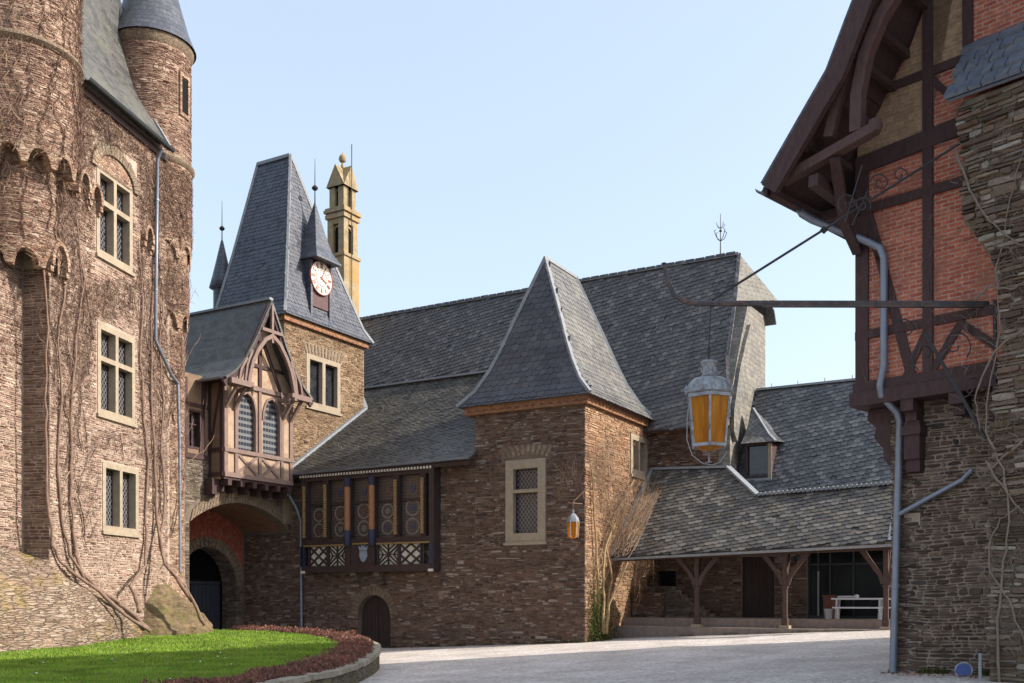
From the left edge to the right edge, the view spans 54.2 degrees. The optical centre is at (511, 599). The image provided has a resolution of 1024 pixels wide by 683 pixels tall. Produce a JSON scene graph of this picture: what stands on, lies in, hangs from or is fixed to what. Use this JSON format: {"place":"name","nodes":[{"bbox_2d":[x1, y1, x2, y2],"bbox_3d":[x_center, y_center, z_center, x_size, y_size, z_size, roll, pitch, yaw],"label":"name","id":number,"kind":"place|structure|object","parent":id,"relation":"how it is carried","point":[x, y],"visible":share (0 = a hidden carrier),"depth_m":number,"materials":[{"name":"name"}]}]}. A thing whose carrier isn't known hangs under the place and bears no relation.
{"place":"outdoors","nodes":[
{"label":"outdoors","id":0,"kind":"place"},
{"bbox_2d":[0,628,337,682],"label":"grass","id":1,"kind":"structure","parent":0,"point":[183,656],"depth_m":26.41,"materials":[{"name":"green plant"}]},
{"bbox_2d":[121,0,854,386],"label":"sky","id":2,"kind":"structure","parent":0,"point":[489,139],"materials":[{"name":"blue"}]},
{"bbox_2d":[359,629,1004,682],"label":"gravel yard","id":3,"kind":"structure","parent":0,"point":[842,657],"depth_m":26.73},
{"bbox_2d":[0,0,213,651],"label":"castle building","id":4,"kind":"structure","parent":3,"relation":"on","point":[139,57],"depth_m":33.95,"materials":[{"name":"stone"}]},
{"bbox_2d":[0,0,151,632],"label":"climbing vine","id":5,"kind":"object","parent":4,"relation":"attached to","point":[127,613],"visible":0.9,"depth_m":32.18,"materials":[{"name":"brown plant"}]},
{"bbox_2d":[95,165,134,276],"bbox_3d":[-14.069,-13.265,35.123,0.440,3.139,2.308,0,0,11],"label":"window","id":6,"kind":"structure","parent":4,"relation":"in","point":[114,228],"depth_m":35.10,"materials":[{"name":"stone"}]},
{"bbox_2d":[96,322,137,427],"bbox_3d":[-14.048,-7.866,35.231,0.440,3.224,2.413,0,0,11],"label":"window","id":7,"kind":"structure","parent":4,"relation":"in","point":[115,349],"depth_m":35.16,"materials":[{"name":"stone"}]},
{"bbox_2d":[101,461,140,537],"bbox_3d":[-14.000,-3.517,35.486,0.440,2.496,2.353,0,0,11],"label":"window","id":8,"kind":"structure","parent":4,"relation":"in","point":[120,484],"depth_m":35.41,"materials":[{"name":"stone"}]},
{"bbox_2d":[102,113,213,625],"bbox_3d":[-12.235,-8.026,37.996,2.264,17.966,8.085,0,0,11],"label":"climbing vine","id":9,"kind":"object","parent":4,"relation":"attached to","point":[181,584],"visible":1,"depth_m":37.51,"materials":[{"name":"brown plant"}]},
{"bbox_2d":[185,297,312,629],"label":"gate wing","id":10,"kind":"structure","parent":3,"relation":"on","point":[240,369],"depth_m":44.40,"materials":[{"name":"brown stone"}]},
{"bbox_2d":[188,408,201,449],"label":"window","id":11,"kind":"structure","parent":10,"relation":"in","point":[194,429],"depth_m":42.30,"materials":[{"name":"brown glass"}]},
{"bbox_2d":[189,581,220,628],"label":"gate door","id":12,"kind":"structure","parent":10,"relation":"in","point":[206,594],"depth_m":47.96,"materials":[{"name":"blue wood"}]},
{"bbox_2d":[256,639,380,682],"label":"kerb wall","id":13,"kind":"structure","parent":3,"relation":"on","point":[362,669],"depth_m":23.20,"materials":[{"name":"stone"}]},
{"bbox_2d":[244,214,776,647],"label":"great hall","id":14,"kind":"structure","parent":3,"relation":"on","point":[383,493],"depth_m":45.83,"materials":[{"name":"stone"}]},
{"bbox_2d":[209,153,373,524],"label":"clock tower","id":15,"kind":"structure","parent":14,"relation":"on","point":[283,257],"depth_m":48.59,"materials":[{"name":"stone"}]},
{"bbox_2d":[305,353,341,416],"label":"window","id":16,"kind":"structure","parent":15,"relation":"in","point":[323,376],"depth_m":49.05,"materials":[{"name":"stone"}]},
{"bbox_2d":[323,144,360,314],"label":"stone belfry","id":17,"kind":"object","parent":14,"relation":"on","point":[342,216],"visible":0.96,"depth_m":57.30,"materials":[{"name":"stone"}]},
{"bbox_2d":[300,463,440,584],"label":"bay window","id":18,"kind":"structure","parent":14,"relation":"in","point":[378,523],"depth_m":44.12,"materials":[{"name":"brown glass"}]},
{"bbox_2d":[362,595,390,646],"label":"door","id":19,"kind":"structure","parent":14,"relation":"in","point":[376,617],"depth_m":44.87,"materials":[{"name":"brown wood"}]},
{"bbox_2d":[456,256,654,644],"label":"corner tower","id":20,"kind":"structure","parent":3,"relation":"on","point":[551,386],"depth_m":41.08,"materials":[{"name":"brick"}]},
{"bbox_2d":[503,458,546,545],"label":"window","id":21,"kind":"structure","parent":20,"relation":"in","point":[525,480],"depth_m":40.99,"materials":[{"name":"stone"}]},
{"bbox_2d":[566,484,590,538],"bbox_3d":[2.588,-3.471,39.285,0.950,2.166,0.509,0,0,-35],"label":"wall lantern","id":22,"kind":"object","parent":20,"relation":"attached to","point":[572,522],"depth_m":39.03,"materials":[{"name":"orange glass"}]},
{"bbox_2d":[629,433,647,479],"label":"window","id":23,"kind":"structure","parent":20,"relation":"in","point":[642,442],"depth_m":44.27,"materials":[{"name":"stone"}]},
{"bbox_2d":[546,422,665,641],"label":"climbing shrub","id":24,"kind":"object","parent":3,"relation":"on","point":[600,626],"visible":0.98,"depth_m":40.79,"materials":[{"name":"brown plant"}]},
{"bbox_2d":[382,630,989,675],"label":"weeds","id":25,"kind":"object","parent":3,"relation":"on","point":[941,671],"visible":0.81,"depth_m":38.08,"materials":[{"name":"green plant"}]},
{"bbox_2d":[395,642,985,677],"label":"fallen leaves","id":26,"kind":"object","parent":3,"relation":"on","point":[928,674],"visible":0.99,"depth_m":17.28,"materials":[{"name":"brown plant"}]},
{"bbox_2d":[610,465,892,637],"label":"covered walkway","id":27,"kind":"structure","parent":3,"relation":"on","point":[834,538],"depth_m":40.91,"materials":[{"name":"grey stone"}]},
{"bbox_2d":[659,571,675,585],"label":"window","id":28,"kind":"structure","parent":27,"relation":"in","point":[668,578],"depth_m":44.73,"materials":[{"name":"black glass"}]},
{"bbox_2d":[743,557,773,617],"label":"door","id":29,"kind":"structure","parent":27,"relation":"in","point":[758,577],"depth_m":43.03,"materials":[{"name":"brown wood"}]},
{"bbox_2d":[824,609,832,618],"bbox_3d":[12.609,0.550,39.845,0.380,0.400,0.380,0,0,0],"label":"plant pot","id":30,"kind":"object","parent":27,"relation":"on","point":[828,613],"visible":1,"depth_m":39.72,"materials":[{"name":"white paint"}]},
{"bbox_2d":[822,595,835,618],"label":"plant pot","id":31,"kind":"object","parent":27,"relation":"on","point":[828,603],"visible":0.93,"depth_m":40.50,"materials":[{"name":"ceramic"}]},
{"bbox_2d":[808,550,882,617],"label":"shop window","id":32,"kind":"structure","parent":27,"relation":"in","point":[830,573],"depth_m":41.26,"materials":[{"name":"black glass"}]},
{"bbox_2d":[831,598,890,618],"bbox_3d":[13.729,0.336,39.325,2.151,0.832,0.700,0,0,30],"label":"picnic table","id":33,"kind":"object","parent":27,"relation":"on","point":[838,602],"visible":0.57,"depth_m":39.17,"materials":[{"name":"white paint"}]},
{"bbox_2d":[837,594,858,597],"bbox_3d":[13.259,-0.150,39.447,0.827,0.140,0.199,0,0,25],"label":"folded cloth","id":34,"kind":"object","parent":33,"relation":"on","point":[856,596],"visible":1,"depth_m":39.41,"materials":[{"name":"white fabric"}]},
{"bbox_2d":[832,607,890,619],"bbox_3d":[13.511,0.510,38.701,2.117,0.480,0.260,0,0,30],"label":"bench","id":35,"kind":"object","parent":27,"relation":"on","point":[879,608],"visible":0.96,"depth_m":38.55,"materials":[{"name":"white paint"}]},
{"bbox_2d":[738,375,891,618],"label":"side wing","id":36,"kind":"structure","parent":3,"relation":"on","point":[809,435],"depth_m":43.53,"materials":[{"name":"grey stone"}]},
{"bbox_2d":[755,0,1023,674],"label":"timber house","id":37,"kind":"structure","parent":3,"relation":"on","point":[876,103],"depth_m":17.26,"materials":[{"name":"brown stone"}]},
{"bbox_2d":[661,142,996,439],"bbox_3d":[5.288,-5.146,16.271,5.660,5.132,0.598,0,0,0],"label":"lantern bracket","id":38,"kind":"object","parent":37,"relation":"attached to","point":[712,302],"visible":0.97,"depth_m":16.45,"materials":[{"name":"black metal"}]},
{"bbox_2d":[684,306,733,464],"bbox_3d":[3.253,-3.554,16.500,0.822,2.695,0.824,0,0,0],"label":"hanging lantern","id":39,"kind":"object","parent":38,"relation":"hanging from","point":[709,392],"visible":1,"depth_m":16.27,"materials":[{"name":"glass"}]},
{"bbox_2d":[954,662,972,676],"bbox_3d":[7.564,1.231,16.758,0.291,0.383,0.300,0,0,0],"label":"floodlight","id":40,"kind":"object","parent":3,"relation":"on","point":[962,669],"visible":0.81,"depth_m":16.70,"materials":[{"name":"blue plastic"}]},
{"bbox_2d":[943,22,1023,682],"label":"stone pier","id":41,"kind":"structure","parent":3,"relation":"on","point":[991,60],"depth_m":15.76,"materials":[{"name":"grey stone"}]},
{"bbox_2d":[862,95,1023,681],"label":"creeper","id":42,"kind":"object","parent":41,"relation":"attached to","point":[1005,487],"visible":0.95,"depth_m":15.77,"materials":[{"name":"brown plant"}]},
{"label":"lawn","id":43,"kind":"structure","parent":0,"visible":0},
{"bbox_2d":[25,635,326,678],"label":"daisies","id":44,"kind":"object","parent":43,"relation":"on","point":[145,649],"visible":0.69,"depth_m":26.06,"materials":[{"name":"white plant"}]},
{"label":"flower bed","id":45,"kind":"structure","parent":0,"visible":0},
{"bbox_2d":[139,624,375,682],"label":"heather","id":46,"kind":"object","parent":45,"relation":"on","point":[352,646],"visible":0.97,"depth_m":23.18,"materials":[{"name":"red plant"}]}
]}

